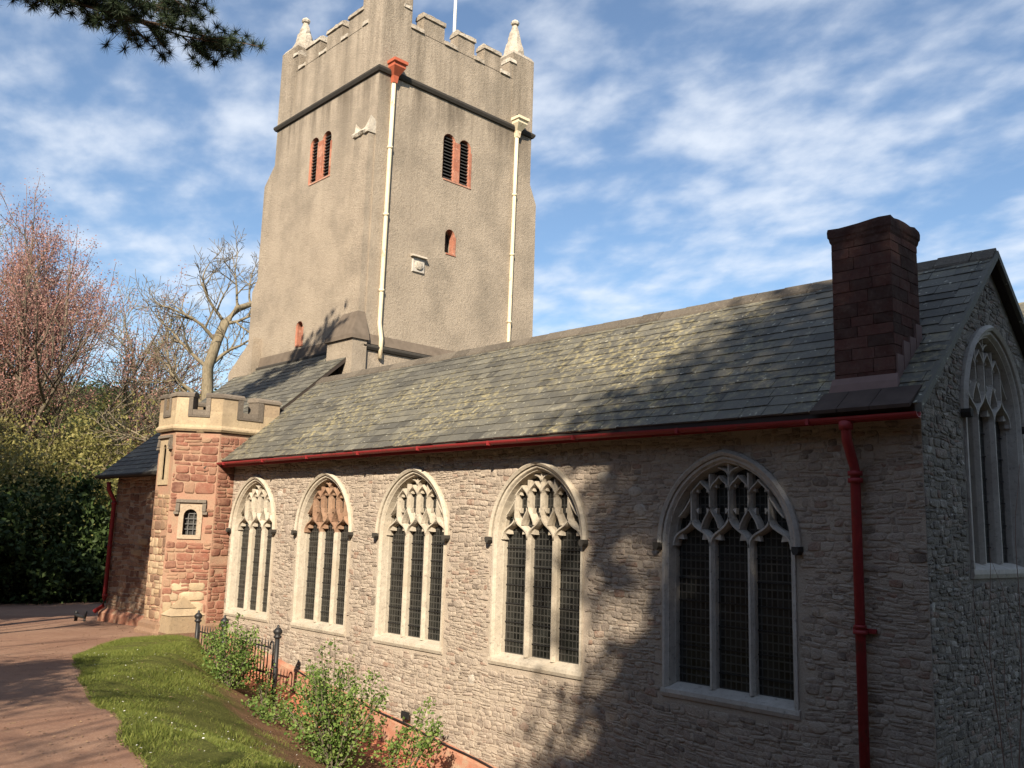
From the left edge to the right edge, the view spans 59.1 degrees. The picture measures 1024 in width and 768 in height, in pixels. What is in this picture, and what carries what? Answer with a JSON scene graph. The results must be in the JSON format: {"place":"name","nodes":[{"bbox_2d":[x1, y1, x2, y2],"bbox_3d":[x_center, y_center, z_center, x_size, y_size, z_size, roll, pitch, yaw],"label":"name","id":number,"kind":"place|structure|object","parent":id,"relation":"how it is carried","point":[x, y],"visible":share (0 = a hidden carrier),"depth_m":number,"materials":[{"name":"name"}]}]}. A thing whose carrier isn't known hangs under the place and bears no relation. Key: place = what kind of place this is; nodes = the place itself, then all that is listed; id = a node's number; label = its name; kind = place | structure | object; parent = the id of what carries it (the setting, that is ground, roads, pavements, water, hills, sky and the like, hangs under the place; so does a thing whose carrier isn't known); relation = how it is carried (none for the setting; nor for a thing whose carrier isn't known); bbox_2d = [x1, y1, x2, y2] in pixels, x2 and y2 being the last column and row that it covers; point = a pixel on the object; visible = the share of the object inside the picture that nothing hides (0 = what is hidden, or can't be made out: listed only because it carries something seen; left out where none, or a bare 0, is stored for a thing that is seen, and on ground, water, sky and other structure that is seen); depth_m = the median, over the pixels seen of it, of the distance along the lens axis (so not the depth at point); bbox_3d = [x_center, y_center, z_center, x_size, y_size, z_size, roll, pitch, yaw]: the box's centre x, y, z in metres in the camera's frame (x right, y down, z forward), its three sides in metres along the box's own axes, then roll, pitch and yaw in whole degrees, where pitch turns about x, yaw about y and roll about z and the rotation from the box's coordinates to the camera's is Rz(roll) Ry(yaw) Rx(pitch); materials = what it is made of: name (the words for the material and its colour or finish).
{"place":"outdoors","nodes":[
{"label":"outdoors","id":0,"kind":"place"},
{"bbox_2d":[0,469,150,767],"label":"path","id":1,"kind":"structure","parent":0,"point":[22,620],"depth_m":11.23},
{"bbox_2d":[74,610,87,621],"bbox_3d":[-11.923,6.420,24.918,0.554,0.330,0.120,-5,-11,34],"label":"boot scraper","id":2,"kind":"object","parent":1,"relation":"on","point":[77,615],"visible":0.94,"depth_m":24.91,"materials":[{"name":"black metal"}]},
{"bbox_2d":[33,390,215,654],"bbox_3d":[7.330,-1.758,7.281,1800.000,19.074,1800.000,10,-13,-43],"label":"ground","id":3,"kind":"structure","parent":0,"point":[89,422],"depth_m":72.06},
{"bbox_2d":[0,483,43,591],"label":"bush","id":4,"kind":"object","parent":3,"relation":"on","point":[20,503],"visible":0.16,"depth_m":36.65,"materials":[{"name":"green plant"}]},
{"bbox_2d":[0,404,69,472],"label":"bush","id":5,"kind":"object","parent":3,"relation":"on","point":[12,432],"depth_m":44.10,"materials":[{"name":"green plant"}]},
{"bbox_2d":[1,403,86,467],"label":"bush","id":6,"kind":"object","parent":3,"relation":"on","point":[57,444],"depth_m":50.23,"materials":[{"name":"green plant"}]},
{"bbox_2d":[0,488,97,604],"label":"bush","id":7,"kind":"object","parent":3,"relation":"on","point":[15,594],"visible":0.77,"depth_m":35.51,"materials":[{"name":"green plant"}]},
{"bbox_2d":[0,414,97,593],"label":"bush","id":8,"kind":"object","parent":3,"relation":"on","point":[11,461],"visible":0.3,"depth_m":38.40,"materials":[{"name":"green plant"}]},
{"bbox_2d":[0,420,107,589],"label":"bush","id":9,"kind":"object","parent":3,"relation":"on","point":[29,473],"visible":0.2,"depth_m":38.76,"materials":[{"name":"green plant"}]},
{"bbox_2d":[0,458,116,603],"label":"bush","id":10,"kind":"object","parent":3,"relation":"on","point":[81,490],"visible":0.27,"depth_m":37.99,"materials":[{"name":"green plant"}]},
{"bbox_2d":[1,492,116,603],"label":"bush","id":11,"kind":"object","parent":3,"relation":"on","point":[95,542],"visible":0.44,"depth_m":36.96,"materials":[{"name":"green plant"}]},
{"bbox_2d":[0,349,137,519],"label":"bush","id":12,"kind":"object","parent":3,"relation":"on","point":[11,395],"visible":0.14,"depth_m":44.80,"materials":[{"name":"green plant"}]},
{"bbox_2d":[0,203,141,436],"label":"bare tree","id":13,"kind":"object","parent":3,"relation":"on","point":[88,383],"visible":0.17,"depth_m":54.37,"materials":[{"name":"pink plant"}]},
{"bbox_2d":[0,352,143,500],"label":"bush","id":14,"kind":"object","parent":3,"relation":"on","point":[56,441],"visible":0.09,"depth_m":45.36,"materials":[{"name":"green plant"}]},
{"bbox_2d":[0,412,147,546],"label":"bush","id":15,"kind":"object","parent":3,"relation":"on","point":[85,441],"visible":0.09,"depth_m":42.06,"materials":[{"name":"green plant"}]},
{"bbox_2d":[45,511,109,600],"bbox_3d":[-17.398,8.287,40.544,7.521,6.389,6.966,2,-9,1],"label":"bush","id":16,"kind":"object","parent":3,"relation":"on","point":[101,556],"visible":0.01,"depth_m":38.32,"materials":[{"name":"green plant"}]},
{"bbox_2d":[55,545,106,602],"bbox_3d":[-16.940,8.613,38.994,4.791,4.458,4.964,-2,-10,19],"label":"bush","id":17,"kind":"object","parent":3,"relation":"on","point":[94,588],"visible":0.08,"depth_m":37.22,"materials":[{"name":"green plant"}]},
{"bbox_2d":[6,377,159,475],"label":"bush","id":18,"kind":"object","parent":3,"relation":"on","point":[95,417],"visible":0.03,"depth_m":51.85,"materials":[{"name":"green plant"}]},
{"bbox_2d":[54,464,117,503],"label":"bush","id":19,"kind":"object","parent":3,"relation":"on","point":[112,489],"visible":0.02,"depth_m":40.98,"materials":[{"name":"green plant"}]},
{"bbox_2d":[57,430,122,515],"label":"bush","id":20,"kind":"object","parent":3,"relation":"on","point":[97,460],"depth_m":47.96,"materials":[{"name":"green plant"}]},
{"bbox_2d":[0,379,200,515],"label":"bush","id":21,"kind":"object","parent":3,"relation":"on","point":[78,427],"visible":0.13,"depth_m":43.05,"materials":[{"name":"green plant"}]},
{"bbox_2d":[5,375,217,474],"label":"undergrowth","id":22,"kind":"object","parent":3,"relation":"on","point":[87,390],"visible":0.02,"depth_m":76.43,"materials":[{"name":"green plant"}]},
{"bbox_2d":[0,168,227,480],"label":"budding tree","id":23,"kind":"object","parent":3,"relation":"on","point":[56,324],"visible":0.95,"depth_m":45.08,"materials":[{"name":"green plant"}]},
{"bbox_2d":[0,0,267,73],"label":"pine tree","id":24,"kind":"object","parent":3,"relation":"on","point":[170,13],"visible":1,"depth_m":18.43,"materials":[{"name":"green plant"}]},
{"bbox_2d":[75,264,246,442],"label":"bare tree","id":25,"kind":"object","parent":3,"relation":"on","point":[125,324],"visible":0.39,"depth_m":56.96,"materials":[{"name":"brown plant"}]},
{"bbox_2d":[82,222,259,445],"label":"bare tree","id":26,"kind":"object","parent":3,"relation":"on","point":[212,359],"visible":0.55,"depth_m":44.26,"materials":[{"name":"brown plant"}]},
{"bbox_2d":[209,655,430,767],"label":"drain channel","id":27,"kind":"object","parent":3,"relation":"on","point":[374,746],"visible":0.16,"depth_m":15.65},
{"bbox_2d":[93,0,1023,767],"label":"church","id":28,"kind":"structure","parent":3,"relation":"on","point":[409,456],"depth_m":14.03,"materials":[{"name":"stone"}]},
{"bbox_2d":[224,475,276,622],"bbox_3d":[-5.815,3.668,20.382,0.390,3.203,2.150,10,-13,-43],"label":"window","id":29,"kind":"structure","parent":28,"relation":"in","point":[253,524],"depth_m":20.58,"materials":[{"name":"stone"}]},
{"bbox_2d":[290,471,352,636],"bbox_3d":[-3.768,3.374,18.251,0.390,3.203,2.150,10,-13,-43],"label":"window","id":30,"kind":"structure","parent":28,"relation":"in","point":[324,525],"depth_m":18.42,"materials":[{"name":"stone"}]},
{"bbox_2d":[295,669,492,767],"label":"cable","id":31,"kind":"object","parent":28,"relation":"attached to","point":[486,764],"visible":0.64,"depth_m":14.91,"materials":[{"name":"black rubber"}]},
{"bbox_2d":[401,711,409,719],"bbox_3d":[-1.838,5.678,15.467,0.070,0.120,0.200,10,-13,-43],"label":"junction box","id":32,"kind":"object","parent":28,"relation":"attached to","point":[405,714],"visible":0.93,"depth_m":15.42,"materials":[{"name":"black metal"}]},
{"bbox_2d":[372,466,449,654],"bbox_3d":[-1.748,3.084,16.148,0.390,3.203,2.150,10,-13,-43],"label":"window","id":33,"kind":"structure","parent":28,"relation":"in","point":[413,532],"depth_m":16.29,"materials":[{"name":"stone"}]},
{"bbox_2d":[453,0,456,31],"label":"flagpole","id":34,"kind":"object","parent":28,"relation":"on","point":[455,15],"visible":0.24,"depth_m":31.86,"materials":[{"name":"white metal"}]},
{"bbox_2d":[484,460,588,679],"bbox_3d":[0.423,2.772,13.887,0.390,3.203,2.150,10,-13,-43],"label":"window","id":35,"kind":"structure","parent":28,"relation":"in","point":[539,532],"depth_m":14.00,"materials":[{"name":"stone"}]},
{"bbox_2d":[652,449,803,720],"bbox_3d":[2.759,2.436,11.454,0.390,3.203,2.150,10,-13,-43],"label":"window","id":36,"kind":"structure","parent":28,"relation":"in","point":[731,542],"depth_m":11.51,"materials":[{"name":"grey stone"}]},
{"bbox_2d":[960,325,1023,578],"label":"window","id":37,"kind":"structure","parent":28,"relation":"in","point":[991,398],"depth_m":11.63,"materials":[{"name":"grey stone"}]},
{"bbox_2d":[973,562,1004,767],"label":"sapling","id":38,"kind":"object","parent":3,"relation":"on","point":[991,674],"visible":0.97,"depth_m":9.02,"materials":[{"name":"brown plant"}]},
{"bbox_2d":[989,464,1022,767],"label":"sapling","id":39,"kind":"object","parent":3,"relation":"on","point":[1020,648],"visible":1,"depth_m":8.68,"materials":[{"name":"brown plant"}]},
{"bbox_2d":[71,634,388,767],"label":"lawn","id":40,"kind":"structure","parent":0,"point":[214,705],"depth_m":13.04,"materials":[{"name":"plant"}]},
{"bbox_2d":[0,622,315,767],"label":"leaf litter","id":41,"kind":"object","parent":40,"relation":"on","point":[94,701],"visible":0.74,"depth_m":11.25,"materials":[{"name":"brown plant"}]},
{"bbox_2d":[87,649,299,766],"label":"daisies","id":42,"kind":"object","parent":40,"relation":"on","point":[178,706],"visible":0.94,"depth_m":11.45,"materials":[{"name":"white plant"}]},
{"bbox_2d":[193,612,274,689],"bbox_3d":[-5.079,4.926,16.605,1.304,1.458,1.678,10,-13,-43],"label":"shrub","id":43,"kind":"object","parent":40,"relation":"on","point":[230,678],"visible":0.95,"depth_m":16.44,"materials":[{"name":"green plant"}]},
{"bbox_2d":[194,610,282,705],"bbox_3d":[-5.674,5.604,18.335,0.170,1.696,3.620,10,-13,-43],"label":"iron railing","id":44,"kind":"object","parent":40,"relation":"on","point":[277,631],"visible":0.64,"depth_m":17.42,"materials":[{"name":"black metal"}]},
{"bbox_2d":[227,689,301,725],"bbox_3d":[-4.172,5.442,15.138,1.368,0.526,1.126,2,-9,-3],"label":"shrub","id":45,"kind":"object","parent":40,"relation":"on","point":[270,716],"visible":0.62,"depth_m":15.10,"materials":[{"name":"green plant"}]},
{"bbox_2d":[245,668,293,709],"bbox_3d":[-4.496,5.692,16.693,0.816,0.761,1.303,10,-13,-43],"label":"shrub","id":46,"kind":"object","parent":40,"relation":"on","point":[260,689],"visible":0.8,"depth_m":16.74,"materials":[{"name":"green plant"}]},
{"bbox_2d":[271,637,392,767],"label":"shrub","id":47,"kind":"object","parent":40,"relation":"on","point":[331,728],"visible":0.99,"depth_m":13.68,"materials":[{"name":"green plant"}]},
{"bbox_2d":[363,696,445,767],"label":"shrub","id":48,"kind":"object","parent":40,"relation":"on","point":[421,745],"visible":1,"depth_m":13.54,"materials":[{"name":"green plant"}]},
{"bbox_2d":[0,0,1023,393],"label":"sky","id":49,"kind":"structure","parent":0,"point":[685,153],"materials":[{"name":"blue"}]}
]}

